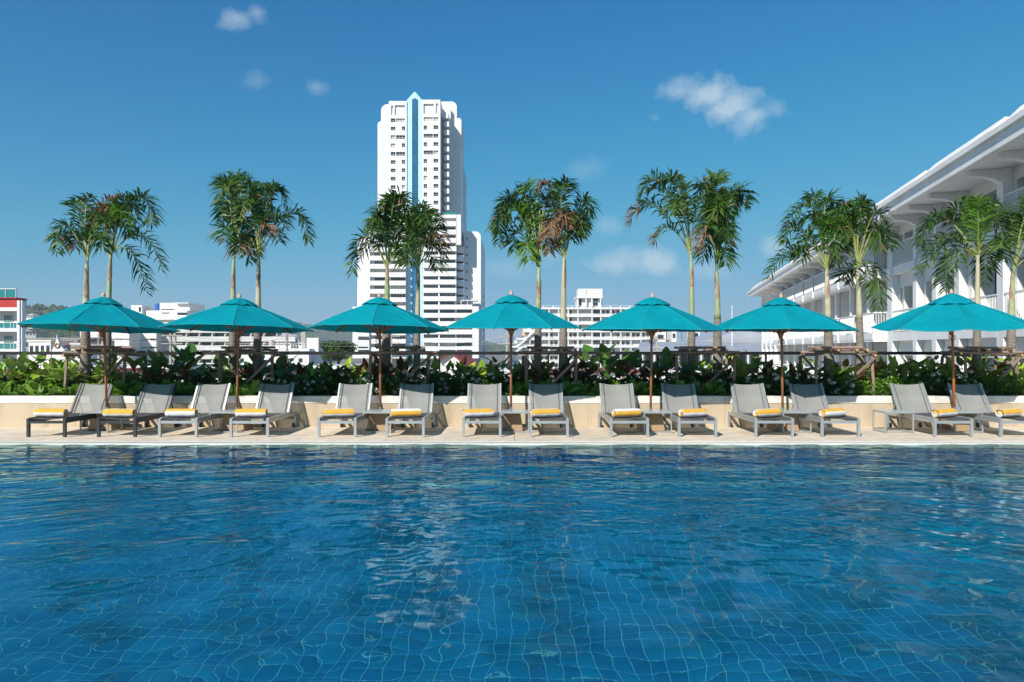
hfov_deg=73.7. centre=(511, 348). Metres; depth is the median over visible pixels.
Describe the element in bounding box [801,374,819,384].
flowering shrub
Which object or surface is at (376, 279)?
window
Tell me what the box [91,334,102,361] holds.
utility pole
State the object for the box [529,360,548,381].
red backed plant
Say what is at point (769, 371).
red backed plant
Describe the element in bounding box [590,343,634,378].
giant leaf plant
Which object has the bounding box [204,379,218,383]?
dark shrub
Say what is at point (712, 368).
red backed plant
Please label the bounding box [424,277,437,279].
window
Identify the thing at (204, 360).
window
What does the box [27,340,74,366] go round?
town building
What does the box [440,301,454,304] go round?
window
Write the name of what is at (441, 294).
window
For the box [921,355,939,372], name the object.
leafy plant
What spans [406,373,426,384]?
flowering shrub
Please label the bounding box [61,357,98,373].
leafy plant
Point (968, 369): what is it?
red backed plant
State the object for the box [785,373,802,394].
flowering shrub
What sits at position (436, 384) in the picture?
flowering shrub
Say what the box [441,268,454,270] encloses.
window
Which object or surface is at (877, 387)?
leaf shrub
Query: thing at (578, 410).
planter wall
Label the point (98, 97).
sky
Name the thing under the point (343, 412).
rolled towel
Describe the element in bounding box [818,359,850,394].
leafy plant
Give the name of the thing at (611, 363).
giant leaf plant
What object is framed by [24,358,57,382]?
leafy plant
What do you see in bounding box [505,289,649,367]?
corridor block
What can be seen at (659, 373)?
red backed plant
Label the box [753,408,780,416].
rolled towel
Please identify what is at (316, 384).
flowering shrub
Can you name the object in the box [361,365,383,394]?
red backed plant
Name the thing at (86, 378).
dark shrub
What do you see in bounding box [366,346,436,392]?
log frame
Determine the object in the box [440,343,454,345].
window
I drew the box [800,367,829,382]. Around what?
red backed plant
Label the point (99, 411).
side table
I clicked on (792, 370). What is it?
red backed plant
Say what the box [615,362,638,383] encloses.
red backed plant
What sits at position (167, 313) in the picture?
office complex
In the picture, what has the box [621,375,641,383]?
dark shrub
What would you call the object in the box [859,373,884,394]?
dark shrub
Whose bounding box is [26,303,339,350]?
hill forest
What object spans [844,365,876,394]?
red backed plant
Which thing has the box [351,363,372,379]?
leafy plant
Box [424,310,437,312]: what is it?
window
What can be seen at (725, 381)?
flowering shrub
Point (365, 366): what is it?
red backed plant
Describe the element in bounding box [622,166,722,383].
palm tree
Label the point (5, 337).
window
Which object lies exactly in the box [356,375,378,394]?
flowering shrub
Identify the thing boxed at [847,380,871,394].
leaf shrub
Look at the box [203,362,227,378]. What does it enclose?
red backed plant
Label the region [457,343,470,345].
window
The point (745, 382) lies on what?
flowering shrub
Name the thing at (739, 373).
leafy plant
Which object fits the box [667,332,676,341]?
roof shed
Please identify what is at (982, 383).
flowering shrub
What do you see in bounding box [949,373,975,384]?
flowering shrub
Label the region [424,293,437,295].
window
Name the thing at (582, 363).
red backed plant
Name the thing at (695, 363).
leafy plant
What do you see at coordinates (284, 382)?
flowering shrub
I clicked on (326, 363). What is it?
red backed plant
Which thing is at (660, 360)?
red backed plant
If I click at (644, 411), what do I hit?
side table
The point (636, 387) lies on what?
fern clump
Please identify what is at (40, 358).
leafy plant
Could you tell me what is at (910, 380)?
leaf shrub
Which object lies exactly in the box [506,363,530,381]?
leafy plant
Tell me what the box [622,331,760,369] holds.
warehouse
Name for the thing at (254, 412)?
rolled towel
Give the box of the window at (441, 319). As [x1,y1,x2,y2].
[440,318,454,320]
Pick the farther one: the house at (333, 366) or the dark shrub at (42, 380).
the house at (333, 366)
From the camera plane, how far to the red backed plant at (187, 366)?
15.37 m
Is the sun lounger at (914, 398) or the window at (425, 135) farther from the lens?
the window at (425, 135)
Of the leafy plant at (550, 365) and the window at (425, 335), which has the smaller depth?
the leafy plant at (550, 365)
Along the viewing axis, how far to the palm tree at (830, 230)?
15.43 m
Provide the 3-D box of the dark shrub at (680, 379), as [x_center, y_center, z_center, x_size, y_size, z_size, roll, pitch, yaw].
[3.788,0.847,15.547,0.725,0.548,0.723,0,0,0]
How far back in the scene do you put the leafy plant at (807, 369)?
15.68 m
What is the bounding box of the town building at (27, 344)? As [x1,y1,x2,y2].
[26,338,79,365]
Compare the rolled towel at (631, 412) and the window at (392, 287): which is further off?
the window at (392, 287)
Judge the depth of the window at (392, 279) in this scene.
244.26 m
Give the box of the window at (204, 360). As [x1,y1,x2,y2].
[202,359,211,362]
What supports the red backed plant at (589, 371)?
on the planting soil
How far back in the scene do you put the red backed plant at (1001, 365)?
15.58 m
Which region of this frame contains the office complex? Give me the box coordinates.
[80,303,308,368]
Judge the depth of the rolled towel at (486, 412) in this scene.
13.01 m
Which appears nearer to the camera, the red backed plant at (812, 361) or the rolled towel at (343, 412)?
the rolled towel at (343, 412)
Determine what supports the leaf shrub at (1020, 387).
on the planting soil
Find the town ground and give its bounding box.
[335,355,580,372]
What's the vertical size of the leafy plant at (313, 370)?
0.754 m
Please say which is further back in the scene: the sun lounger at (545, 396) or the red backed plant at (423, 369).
the red backed plant at (423, 369)
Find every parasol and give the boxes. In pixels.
[17,292,179,408]
[159,293,313,408]
[307,292,448,408]
[445,290,579,408]
[582,292,726,408]
[706,293,859,408]
[871,289,1023,408]
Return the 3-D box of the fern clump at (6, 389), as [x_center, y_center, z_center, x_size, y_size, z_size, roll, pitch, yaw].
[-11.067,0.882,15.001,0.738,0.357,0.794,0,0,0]
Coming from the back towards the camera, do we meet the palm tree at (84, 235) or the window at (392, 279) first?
the window at (392, 279)
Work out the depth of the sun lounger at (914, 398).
14.09 m
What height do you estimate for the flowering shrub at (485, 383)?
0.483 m
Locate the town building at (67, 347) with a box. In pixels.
[63,341,116,364]
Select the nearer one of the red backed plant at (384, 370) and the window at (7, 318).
the red backed plant at (384, 370)
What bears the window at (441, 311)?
in the tower block at (420, 148)
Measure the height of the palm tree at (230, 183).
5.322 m
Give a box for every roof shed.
[654,332,665,341]
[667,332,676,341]
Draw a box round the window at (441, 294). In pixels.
[440,293,454,295]
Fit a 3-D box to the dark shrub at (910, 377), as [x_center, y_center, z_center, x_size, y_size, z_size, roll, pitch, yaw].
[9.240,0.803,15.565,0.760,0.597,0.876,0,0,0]
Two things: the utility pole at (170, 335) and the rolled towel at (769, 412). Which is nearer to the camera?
the rolled towel at (769, 412)
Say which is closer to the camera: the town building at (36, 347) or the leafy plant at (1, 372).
the leafy plant at (1, 372)
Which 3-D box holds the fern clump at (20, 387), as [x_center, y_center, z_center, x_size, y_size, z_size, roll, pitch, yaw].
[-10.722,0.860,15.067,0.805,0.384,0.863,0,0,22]
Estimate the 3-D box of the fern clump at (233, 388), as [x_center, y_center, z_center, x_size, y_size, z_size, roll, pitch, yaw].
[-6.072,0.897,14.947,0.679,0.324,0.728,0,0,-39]
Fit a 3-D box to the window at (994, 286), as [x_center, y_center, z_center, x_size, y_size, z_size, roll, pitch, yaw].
[17.264,-1.900,23.925,0.120,2.100,1.500,0,0,12]
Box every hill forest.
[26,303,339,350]
[303,324,521,351]
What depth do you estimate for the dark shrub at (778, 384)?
15.41 m
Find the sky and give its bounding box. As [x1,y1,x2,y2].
[0,0,1023,342]
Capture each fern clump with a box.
[0,379,41,394]
[0,381,19,394]
[9,382,50,395]
[30,378,69,394]
[63,383,79,394]
[103,378,140,394]
[113,381,146,394]
[154,379,180,394]
[174,382,193,394]
[182,382,216,395]
[229,378,260,395]
[229,383,243,395]
[503,381,528,394]
[514,380,545,394]
[539,379,552,384]
[551,379,577,394]
[566,380,593,395]
[585,382,599,395]
[613,378,646,394]
[634,381,661,394]
[649,382,672,394]
[654,378,689,392]
[685,380,707,394]
[700,379,730,394]
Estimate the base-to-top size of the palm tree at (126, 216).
4.807 m
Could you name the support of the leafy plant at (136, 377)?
on the planting soil
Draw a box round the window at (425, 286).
[424,285,437,287]
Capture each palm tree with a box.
[42,191,125,383]
[82,187,169,383]
[205,168,265,384]
[227,179,318,379]
[342,185,422,394]
[388,198,454,379]
[484,174,564,382]
[533,174,601,383]
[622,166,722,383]
[686,168,761,384]
[761,187,861,394]
[825,189,904,379]
[909,193,1023,381]
[982,194,1023,393]
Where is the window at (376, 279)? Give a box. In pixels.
[375,278,384,280]
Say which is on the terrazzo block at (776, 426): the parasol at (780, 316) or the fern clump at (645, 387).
the parasol at (780, 316)
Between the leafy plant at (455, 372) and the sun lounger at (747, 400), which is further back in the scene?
the leafy plant at (455, 372)
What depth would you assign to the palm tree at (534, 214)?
15.45 m
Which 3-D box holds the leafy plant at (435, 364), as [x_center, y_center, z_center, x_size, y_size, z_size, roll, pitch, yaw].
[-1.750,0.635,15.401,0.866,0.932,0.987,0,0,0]
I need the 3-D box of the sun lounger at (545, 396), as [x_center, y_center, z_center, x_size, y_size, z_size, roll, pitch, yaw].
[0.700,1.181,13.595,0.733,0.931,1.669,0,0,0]
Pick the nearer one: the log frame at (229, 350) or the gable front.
the log frame at (229, 350)
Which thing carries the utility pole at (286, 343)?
on the town ground
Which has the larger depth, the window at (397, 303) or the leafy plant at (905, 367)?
the window at (397, 303)
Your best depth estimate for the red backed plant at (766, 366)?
15.72 m
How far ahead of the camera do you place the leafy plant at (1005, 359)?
15.75 m
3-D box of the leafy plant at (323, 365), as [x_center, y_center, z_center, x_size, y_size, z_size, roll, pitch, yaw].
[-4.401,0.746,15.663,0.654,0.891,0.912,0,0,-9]
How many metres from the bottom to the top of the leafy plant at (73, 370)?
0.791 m
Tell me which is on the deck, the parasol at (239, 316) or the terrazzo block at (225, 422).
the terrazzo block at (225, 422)
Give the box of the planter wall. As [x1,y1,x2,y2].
[0,395,1023,426]
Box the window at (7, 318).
[4,315,11,321]
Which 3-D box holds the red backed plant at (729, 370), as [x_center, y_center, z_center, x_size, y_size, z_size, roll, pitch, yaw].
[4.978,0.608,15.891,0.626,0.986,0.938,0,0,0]
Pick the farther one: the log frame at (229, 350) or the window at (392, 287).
the window at (392, 287)
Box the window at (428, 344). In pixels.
[424,343,437,345]
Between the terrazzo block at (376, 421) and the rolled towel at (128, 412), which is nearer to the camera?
the rolled towel at (128, 412)
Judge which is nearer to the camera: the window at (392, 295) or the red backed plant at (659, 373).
the red backed plant at (659, 373)
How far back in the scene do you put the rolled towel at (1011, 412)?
13.00 m
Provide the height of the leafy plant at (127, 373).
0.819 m
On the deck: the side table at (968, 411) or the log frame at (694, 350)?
the side table at (968, 411)
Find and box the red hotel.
[0,288,25,368]
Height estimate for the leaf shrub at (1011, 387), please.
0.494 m
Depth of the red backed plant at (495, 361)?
15.59 m
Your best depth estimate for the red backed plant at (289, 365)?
15.62 m
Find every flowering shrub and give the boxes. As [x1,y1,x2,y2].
[270,375,297,392]
[290,371,311,394]
[305,376,327,394]
[320,371,347,394]
[336,373,363,389]
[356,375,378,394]
[374,374,395,394]
[387,367,408,394]
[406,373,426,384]
[419,369,442,394]
[437,373,457,394]
[451,372,477,394]
[472,377,489,384]
[487,372,507,394]
[717,374,740,394]
[736,376,756,384]
[746,375,773,394]
[769,373,789,394]
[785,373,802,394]
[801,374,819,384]
[818,376,837,394]
[831,377,854,394]
[912,372,940,394]
[927,374,951,394]
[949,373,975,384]
[962,369,991,392]
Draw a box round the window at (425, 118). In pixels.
[424,117,432,120]
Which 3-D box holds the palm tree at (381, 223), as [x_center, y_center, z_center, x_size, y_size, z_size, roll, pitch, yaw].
[-2.891,-1.241,15.400,1.721,4.786,1.709,0,0,-28]
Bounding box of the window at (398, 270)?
[391,269,404,271]
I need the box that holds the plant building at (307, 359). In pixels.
[227,331,334,369]
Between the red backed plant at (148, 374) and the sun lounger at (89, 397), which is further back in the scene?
the red backed plant at (148, 374)
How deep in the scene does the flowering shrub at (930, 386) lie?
14.85 m
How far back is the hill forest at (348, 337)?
2135.09 m
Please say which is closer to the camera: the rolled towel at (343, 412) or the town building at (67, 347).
the rolled towel at (343, 412)
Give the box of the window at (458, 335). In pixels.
[457,334,470,337]
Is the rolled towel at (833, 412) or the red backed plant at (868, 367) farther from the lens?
the red backed plant at (868, 367)
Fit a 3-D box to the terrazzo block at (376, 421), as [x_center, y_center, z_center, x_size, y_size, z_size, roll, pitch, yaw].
[-2.681,1.467,13.920,0.486,0.360,0.486,0,0,0]
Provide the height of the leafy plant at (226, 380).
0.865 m
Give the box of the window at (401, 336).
[392,335,404,338]
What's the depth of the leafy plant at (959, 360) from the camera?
15.72 m
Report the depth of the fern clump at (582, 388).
14.81 m
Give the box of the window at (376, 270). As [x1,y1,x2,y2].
[375,269,385,271]
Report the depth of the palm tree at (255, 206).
15.43 m
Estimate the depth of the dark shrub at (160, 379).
15.35 m
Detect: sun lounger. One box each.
[26,383,113,436]
[97,383,179,436]
[158,383,230,436]
[229,383,296,436]
[317,383,372,436]
[385,383,434,436]
[462,383,500,436]
[529,383,568,436]
[598,383,648,436]
[661,383,716,436]
[728,383,793,436]
[788,383,859,436]
[887,383,973,436]
[947,383,1023,436]
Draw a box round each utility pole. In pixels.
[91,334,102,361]
[161,333,182,373]
[276,333,296,367]
[391,335,399,362]
[497,333,515,365]
[647,336,666,360]
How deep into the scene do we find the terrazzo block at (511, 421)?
13.70 m
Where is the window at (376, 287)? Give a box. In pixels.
[375,286,384,288]
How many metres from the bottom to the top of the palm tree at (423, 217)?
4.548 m
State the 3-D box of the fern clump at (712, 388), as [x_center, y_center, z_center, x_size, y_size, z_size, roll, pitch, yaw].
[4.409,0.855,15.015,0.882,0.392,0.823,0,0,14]
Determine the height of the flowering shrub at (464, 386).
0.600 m
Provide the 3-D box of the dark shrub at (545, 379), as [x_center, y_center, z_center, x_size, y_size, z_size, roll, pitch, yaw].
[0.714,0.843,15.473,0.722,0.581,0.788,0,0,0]
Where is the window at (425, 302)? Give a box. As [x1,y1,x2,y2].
[424,301,437,304]
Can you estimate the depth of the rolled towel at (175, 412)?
13.01 m
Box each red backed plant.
[133,364,160,384]
[151,367,175,382]
[167,357,199,382]
[194,363,218,384]
[195,364,222,382]
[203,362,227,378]
[239,361,264,378]
[241,364,252,383]
[242,364,267,383]
[281,358,297,394]
[286,362,306,384]
[315,360,340,379]
[318,364,347,394]
[343,362,364,384]
[355,357,377,378]
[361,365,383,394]
[373,361,395,388]
[374,356,378,365]
[391,366,415,393]
[392,356,411,380]
[393,354,422,388]
[420,360,431,376]
[433,360,460,380]
[443,355,476,394]
[481,356,509,375]
[496,371,530,388]
[514,361,532,383]
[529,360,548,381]
[546,354,574,383]
[547,363,584,381]
[567,365,602,388]
[572,358,585,379]
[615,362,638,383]
[629,360,659,383]
[643,367,669,393]
[646,361,667,384]
[652,356,686,378]
[690,368,720,382]
[697,359,710,376]
[702,360,727,383]
[704,361,730,391]
[722,356,731,373]
[754,367,777,394]
[759,359,776,373]
[759,368,789,391]
[789,362,811,383]
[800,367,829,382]
[804,357,828,390]
[839,358,850,376]
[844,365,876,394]
[854,362,883,375]
[866,361,889,394]
[955,364,985,382]
[985,360,1009,376]
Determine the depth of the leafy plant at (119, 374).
15.23 m
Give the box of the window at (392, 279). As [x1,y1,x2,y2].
[391,278,404,280]
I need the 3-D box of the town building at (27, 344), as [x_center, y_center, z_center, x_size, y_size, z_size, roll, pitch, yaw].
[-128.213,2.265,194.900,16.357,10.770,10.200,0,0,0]
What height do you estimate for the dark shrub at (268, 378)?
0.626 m
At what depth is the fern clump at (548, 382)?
15.06 m
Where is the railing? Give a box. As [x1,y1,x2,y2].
[0,352,1023,394]
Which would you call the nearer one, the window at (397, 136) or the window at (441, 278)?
the window at (441, 278)
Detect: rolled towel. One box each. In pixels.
[34,408,68,416]
[102,408,136,416]
[165,408,197,416]
[235,408,267,416]
[323,408,353,416]
[390,408,420,416]
[463,408,493,416]
[530,408,559,416]
[611,408,640,416]
[678,408,707,416]
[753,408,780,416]
[819,408,845,416]
[931,408,957,416]
[995,408,1021,416]
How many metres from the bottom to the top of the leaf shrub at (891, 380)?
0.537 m
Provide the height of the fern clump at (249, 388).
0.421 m
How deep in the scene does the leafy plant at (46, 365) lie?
15.61 m
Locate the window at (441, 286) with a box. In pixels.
[440,285,454,287]
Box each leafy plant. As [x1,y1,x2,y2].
[0,365,3,377]
[1,358,38,387]
[3,368,44,385]
[4,351,37,378]
[18,350,48,379]
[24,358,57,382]
[25,358,62,377]
[40,362,70,387]
[47,363,87,385]
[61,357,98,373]
[73,364,120,382]
[83,363,127,383]
[91,354,122,379]
[108,367,133,384]
[110,366,141,374]
[119,354,151,372]
[128,361,158,383]
[206,361,254,384]
[293,361,317,394]
[293,364,319,392]
[306,362,334,394]
[334,356,358,392]
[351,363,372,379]
[415,357,449,394]
[438,365,461,394]
[446,361,480,394]
[453,361,484,376]
[468,366,489,384]
[477,360,506,379]
[482,355,515,388]
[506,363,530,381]
[528,361,554,383]
[674,358,710,381]
[724,359,758,384]
[729,350,751,379]
[736,363,766,392]
[743,349,772,378]
[775,365,803,393]
[792,359,813,381]
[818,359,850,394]
[820,360,853,394]
[824,365,862,394]
[868,356,888,394]
[870,355,906,394]
[886,355,912,383]
[897,361,923,384]
[900,362,937,382]
[908,357,940,373]
[919,359,951,394]
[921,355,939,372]
[934,358,983,392]
[955,355,990,378]
[967,358,994,392]
[987,353,1023,375]
[991,367,1015,393]
[1000,365,1023,394]
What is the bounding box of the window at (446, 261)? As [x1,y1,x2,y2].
[441,260,454,262]
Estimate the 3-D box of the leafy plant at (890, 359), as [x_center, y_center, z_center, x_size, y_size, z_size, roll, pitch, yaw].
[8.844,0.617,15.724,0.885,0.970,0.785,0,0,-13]
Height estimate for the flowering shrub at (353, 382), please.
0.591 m
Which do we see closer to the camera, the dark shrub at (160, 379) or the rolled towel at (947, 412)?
the rolled towel at (947, 412)
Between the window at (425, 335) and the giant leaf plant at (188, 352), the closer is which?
the giant leaf plant at (188, 352)
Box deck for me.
[0,427,1023,444]
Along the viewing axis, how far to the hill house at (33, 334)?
638.00 m
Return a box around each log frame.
[61,346,146,394]
[217,346,289,389]
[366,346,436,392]
[522,346,582,393]
[665,346,739,392]
[799,346,877,394]
[940,346,1023,394]
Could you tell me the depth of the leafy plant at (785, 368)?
15.66 m
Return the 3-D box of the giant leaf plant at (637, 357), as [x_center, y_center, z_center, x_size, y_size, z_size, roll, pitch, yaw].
[2.651,0.548,15.678,1.380,1.106,1.298,0,0,0]
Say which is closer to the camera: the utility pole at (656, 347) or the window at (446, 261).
the utility pole at (656, 347)
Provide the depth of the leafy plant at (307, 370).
15.63 m
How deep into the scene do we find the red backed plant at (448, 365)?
15.70 m
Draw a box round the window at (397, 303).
[393,302,404,305]
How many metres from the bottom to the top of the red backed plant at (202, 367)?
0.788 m
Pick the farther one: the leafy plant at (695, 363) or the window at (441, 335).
the window at (441, 335)
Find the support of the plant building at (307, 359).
on the town ground
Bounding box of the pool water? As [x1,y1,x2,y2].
[0,444,1023,681]
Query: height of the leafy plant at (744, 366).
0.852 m
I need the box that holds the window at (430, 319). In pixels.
[425,318,437,320]
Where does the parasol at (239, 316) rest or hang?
on the terrazzo block at (225, 422)
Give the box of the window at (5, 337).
[4,336,11,342]
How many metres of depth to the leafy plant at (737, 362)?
15.77 m
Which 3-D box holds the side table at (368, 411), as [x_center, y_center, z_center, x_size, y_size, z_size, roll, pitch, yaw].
[-2.652,1.438,13.630,0.555,0.418,0.500,0,0,0]
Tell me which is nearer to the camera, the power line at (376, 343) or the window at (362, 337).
the power line at (376, 343)
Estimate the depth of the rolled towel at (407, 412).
13.01 m
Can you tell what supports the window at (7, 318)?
in the red hotel
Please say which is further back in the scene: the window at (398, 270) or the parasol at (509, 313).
the window at (398, 270)
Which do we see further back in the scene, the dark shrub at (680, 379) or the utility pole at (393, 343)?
the utility pole at (393, 343)
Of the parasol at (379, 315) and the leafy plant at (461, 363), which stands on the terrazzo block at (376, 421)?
the parasol at (379, 315)
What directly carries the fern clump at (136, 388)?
on the planting soil
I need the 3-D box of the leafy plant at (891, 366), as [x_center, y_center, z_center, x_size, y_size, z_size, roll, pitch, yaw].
[8.426,0.614,15.352,0.666,0.976,0.958,0,0,-12]
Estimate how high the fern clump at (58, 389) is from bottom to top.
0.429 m
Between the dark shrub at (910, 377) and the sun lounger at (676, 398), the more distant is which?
the dark shrub at (910, 377)
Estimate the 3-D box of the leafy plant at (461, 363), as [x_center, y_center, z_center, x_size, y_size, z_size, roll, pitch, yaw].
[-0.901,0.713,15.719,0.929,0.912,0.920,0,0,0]
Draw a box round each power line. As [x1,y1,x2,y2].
[0,334,772,339]
[0,341,772,346]
[34,338,777,342]
[165,349,778,351]
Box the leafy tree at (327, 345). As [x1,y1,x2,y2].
[319,340,357,363]
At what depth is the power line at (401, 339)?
61.79 m
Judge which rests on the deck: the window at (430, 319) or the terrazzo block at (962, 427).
the terrazzo block at (962, 427)
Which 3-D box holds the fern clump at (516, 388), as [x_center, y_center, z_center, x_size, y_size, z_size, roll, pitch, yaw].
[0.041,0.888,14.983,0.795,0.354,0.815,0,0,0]
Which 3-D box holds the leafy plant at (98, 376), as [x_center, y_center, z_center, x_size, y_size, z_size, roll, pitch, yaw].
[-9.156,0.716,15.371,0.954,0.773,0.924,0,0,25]
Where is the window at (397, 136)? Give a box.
[396,135,404,138]
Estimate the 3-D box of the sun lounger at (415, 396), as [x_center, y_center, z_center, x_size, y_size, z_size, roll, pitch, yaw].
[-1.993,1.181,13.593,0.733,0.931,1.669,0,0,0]
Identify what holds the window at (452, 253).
in the tower block at (420, 148)
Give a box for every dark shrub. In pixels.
[0,372,22,382]
[33,377,50,385]
[69,372,95,384]
[85,374,113,383]
[148,373,179,383]
[180,373,204,386]
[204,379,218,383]
[265,373,294,392]
[305,372,331,394]
[461,374,482,393]
[481,374,508,394]
[503,374,532,393]
[531,374,553,383]
[593,375,618,384]
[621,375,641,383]
[646,376,665,386]
[667,376,688,383]
[695,372,711,382]
[709,374,731,394]
[729,373,753,384]
[748,372,771,393]
[767,375,789,394]
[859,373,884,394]
[908,372,932,393]
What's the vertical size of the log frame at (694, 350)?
1.194 m
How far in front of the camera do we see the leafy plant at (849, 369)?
15.20 m
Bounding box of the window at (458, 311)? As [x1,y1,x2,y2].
[457,310,470,312]
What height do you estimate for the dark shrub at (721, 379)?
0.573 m
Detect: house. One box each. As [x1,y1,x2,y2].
[26,313,39,319]
[26,331,42,337]
[39,365,126,377]
[77,338,113,345]
[114,368,162,380]
[122,364,212,371]
[304,364,360,369]
[440,350,478,378]
[485,367,530,380]
[580,367,639,378]
[637,368,701,382]
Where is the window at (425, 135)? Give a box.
[424,134,432,137]
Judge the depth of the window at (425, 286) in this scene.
244.26 m
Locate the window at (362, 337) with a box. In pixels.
[358,336,368,339]
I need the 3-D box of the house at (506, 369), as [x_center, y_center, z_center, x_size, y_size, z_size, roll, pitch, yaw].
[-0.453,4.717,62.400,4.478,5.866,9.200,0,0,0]
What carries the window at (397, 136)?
in the tower block at (420, 148)
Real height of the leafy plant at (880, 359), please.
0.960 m
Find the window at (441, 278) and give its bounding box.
[440,277,454,279]
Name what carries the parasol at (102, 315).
on the terrazzo block at (93, 425)
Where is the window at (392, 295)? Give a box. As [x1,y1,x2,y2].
[391,294,404,296]
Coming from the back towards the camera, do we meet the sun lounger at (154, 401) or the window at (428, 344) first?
the window at (428, 344)
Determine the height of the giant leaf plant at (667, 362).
1.167 m
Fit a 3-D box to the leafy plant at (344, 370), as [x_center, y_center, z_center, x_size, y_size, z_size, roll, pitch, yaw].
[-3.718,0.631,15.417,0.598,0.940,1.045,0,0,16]
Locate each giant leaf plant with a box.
[139,349,204,381]
[159,343,214,374]
[202,354,244,379]
[232,354,270,378]
[258,354,298,383]
[576,344,612,382]
[582,354,635,384]
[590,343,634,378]
[598,349,657,381]
[641,346,699,381]
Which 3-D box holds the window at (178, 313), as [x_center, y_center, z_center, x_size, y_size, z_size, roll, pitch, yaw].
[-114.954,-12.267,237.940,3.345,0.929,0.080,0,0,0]
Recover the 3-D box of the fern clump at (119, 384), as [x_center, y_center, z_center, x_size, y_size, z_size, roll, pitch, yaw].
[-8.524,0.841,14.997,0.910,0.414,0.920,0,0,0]
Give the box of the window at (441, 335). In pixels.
[440,334,454,337]
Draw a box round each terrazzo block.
[88,413,124,430]
[220,413,252,430]
[366,413,393,430]
[502,413,522,430]
[637,412,664,430]
[767,413,798,430]
[937,413,968,430]
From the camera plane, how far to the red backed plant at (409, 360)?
15.69 m
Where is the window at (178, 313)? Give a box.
[177,312,186,314]
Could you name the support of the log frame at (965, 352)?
on the planting soil
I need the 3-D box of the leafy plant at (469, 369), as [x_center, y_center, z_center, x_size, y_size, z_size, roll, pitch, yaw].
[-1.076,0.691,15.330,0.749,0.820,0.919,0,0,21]
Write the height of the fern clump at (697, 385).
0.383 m
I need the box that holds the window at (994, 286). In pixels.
[992,267,996,309]
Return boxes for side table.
[80,409,122,432]
[209,409,246,432]
[363,409,394,432]
[501,409,528,432]
[639,409,671,432]
[777,409,811,432]
[873,409,913,432]
[939,409,982,432]
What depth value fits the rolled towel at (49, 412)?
13.01 m
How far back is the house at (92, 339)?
152.69 m
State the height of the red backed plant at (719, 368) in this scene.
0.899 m
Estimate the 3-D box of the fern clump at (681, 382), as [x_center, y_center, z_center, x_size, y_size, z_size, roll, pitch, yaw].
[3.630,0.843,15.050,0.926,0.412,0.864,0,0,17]
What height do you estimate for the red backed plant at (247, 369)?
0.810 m
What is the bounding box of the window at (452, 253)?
[440,252,454,254]
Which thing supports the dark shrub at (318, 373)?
on the planting soil
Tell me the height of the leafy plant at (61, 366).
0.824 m
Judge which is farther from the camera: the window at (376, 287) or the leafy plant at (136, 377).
the window at (376, 287)
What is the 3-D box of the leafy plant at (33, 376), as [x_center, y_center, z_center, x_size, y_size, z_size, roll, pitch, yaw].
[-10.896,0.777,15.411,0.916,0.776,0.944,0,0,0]
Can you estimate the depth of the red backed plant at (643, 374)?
15.30 m
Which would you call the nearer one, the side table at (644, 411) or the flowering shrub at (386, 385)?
the side table at (644, 411)
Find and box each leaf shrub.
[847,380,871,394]
[863,377,888,394]
[882,376,903,394]
[899,377,919,384]
[979,374,1012,394]
[991,378,1021,394]
[1013,377,1023,394]
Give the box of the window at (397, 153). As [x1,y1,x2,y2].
[396,152,404,155]
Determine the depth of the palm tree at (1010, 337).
15.49 m
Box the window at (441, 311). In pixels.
[440,310,454,312]
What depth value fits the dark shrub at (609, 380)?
15.36 m
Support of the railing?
on the planting soil
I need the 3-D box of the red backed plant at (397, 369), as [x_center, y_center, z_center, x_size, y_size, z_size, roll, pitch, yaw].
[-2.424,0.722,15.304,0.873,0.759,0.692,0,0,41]
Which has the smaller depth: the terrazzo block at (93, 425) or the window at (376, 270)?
the terrazzo block at (93, 425)
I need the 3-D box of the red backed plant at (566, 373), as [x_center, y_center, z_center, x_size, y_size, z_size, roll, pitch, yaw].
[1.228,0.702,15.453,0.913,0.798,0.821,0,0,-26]
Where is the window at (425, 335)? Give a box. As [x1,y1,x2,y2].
[424,334,437,337]
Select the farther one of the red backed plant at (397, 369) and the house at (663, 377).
the house at (663, 377)
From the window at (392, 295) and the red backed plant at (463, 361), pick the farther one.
the window at (392, 295)
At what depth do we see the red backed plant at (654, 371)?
15.68 m
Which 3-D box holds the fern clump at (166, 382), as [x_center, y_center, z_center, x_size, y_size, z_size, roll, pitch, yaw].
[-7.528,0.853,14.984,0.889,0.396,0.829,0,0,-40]
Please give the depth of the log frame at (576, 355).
14.96 m
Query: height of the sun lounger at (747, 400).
0.931 m
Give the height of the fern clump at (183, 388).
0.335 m
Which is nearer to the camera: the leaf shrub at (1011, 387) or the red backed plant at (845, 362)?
the leaf shrub at (1011, 387)
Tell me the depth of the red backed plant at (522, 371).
15.36 m
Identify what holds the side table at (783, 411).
on the deck
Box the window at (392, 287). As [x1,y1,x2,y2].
[391,286,404,288]
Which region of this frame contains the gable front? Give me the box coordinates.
[52,336,66,361]
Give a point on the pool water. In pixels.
(517, 563)
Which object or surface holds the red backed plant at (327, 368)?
on the planting soil
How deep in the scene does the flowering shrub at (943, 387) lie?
14.95 m
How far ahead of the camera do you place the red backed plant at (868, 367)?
15.70 m
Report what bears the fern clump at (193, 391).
on the planting soil
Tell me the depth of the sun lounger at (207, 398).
14.11 m
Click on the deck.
(490, 435)
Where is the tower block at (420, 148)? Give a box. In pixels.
[353,92,484,367]
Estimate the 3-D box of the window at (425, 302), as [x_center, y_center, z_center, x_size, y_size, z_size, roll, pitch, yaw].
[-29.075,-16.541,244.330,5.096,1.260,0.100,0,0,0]
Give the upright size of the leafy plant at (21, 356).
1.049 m
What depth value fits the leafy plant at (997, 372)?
15.22 m
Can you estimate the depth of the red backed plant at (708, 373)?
15.18 m
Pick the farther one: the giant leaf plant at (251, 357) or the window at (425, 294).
the window at (425, 294)
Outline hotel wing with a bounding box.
[747,104,1023,379]
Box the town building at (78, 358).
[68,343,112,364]

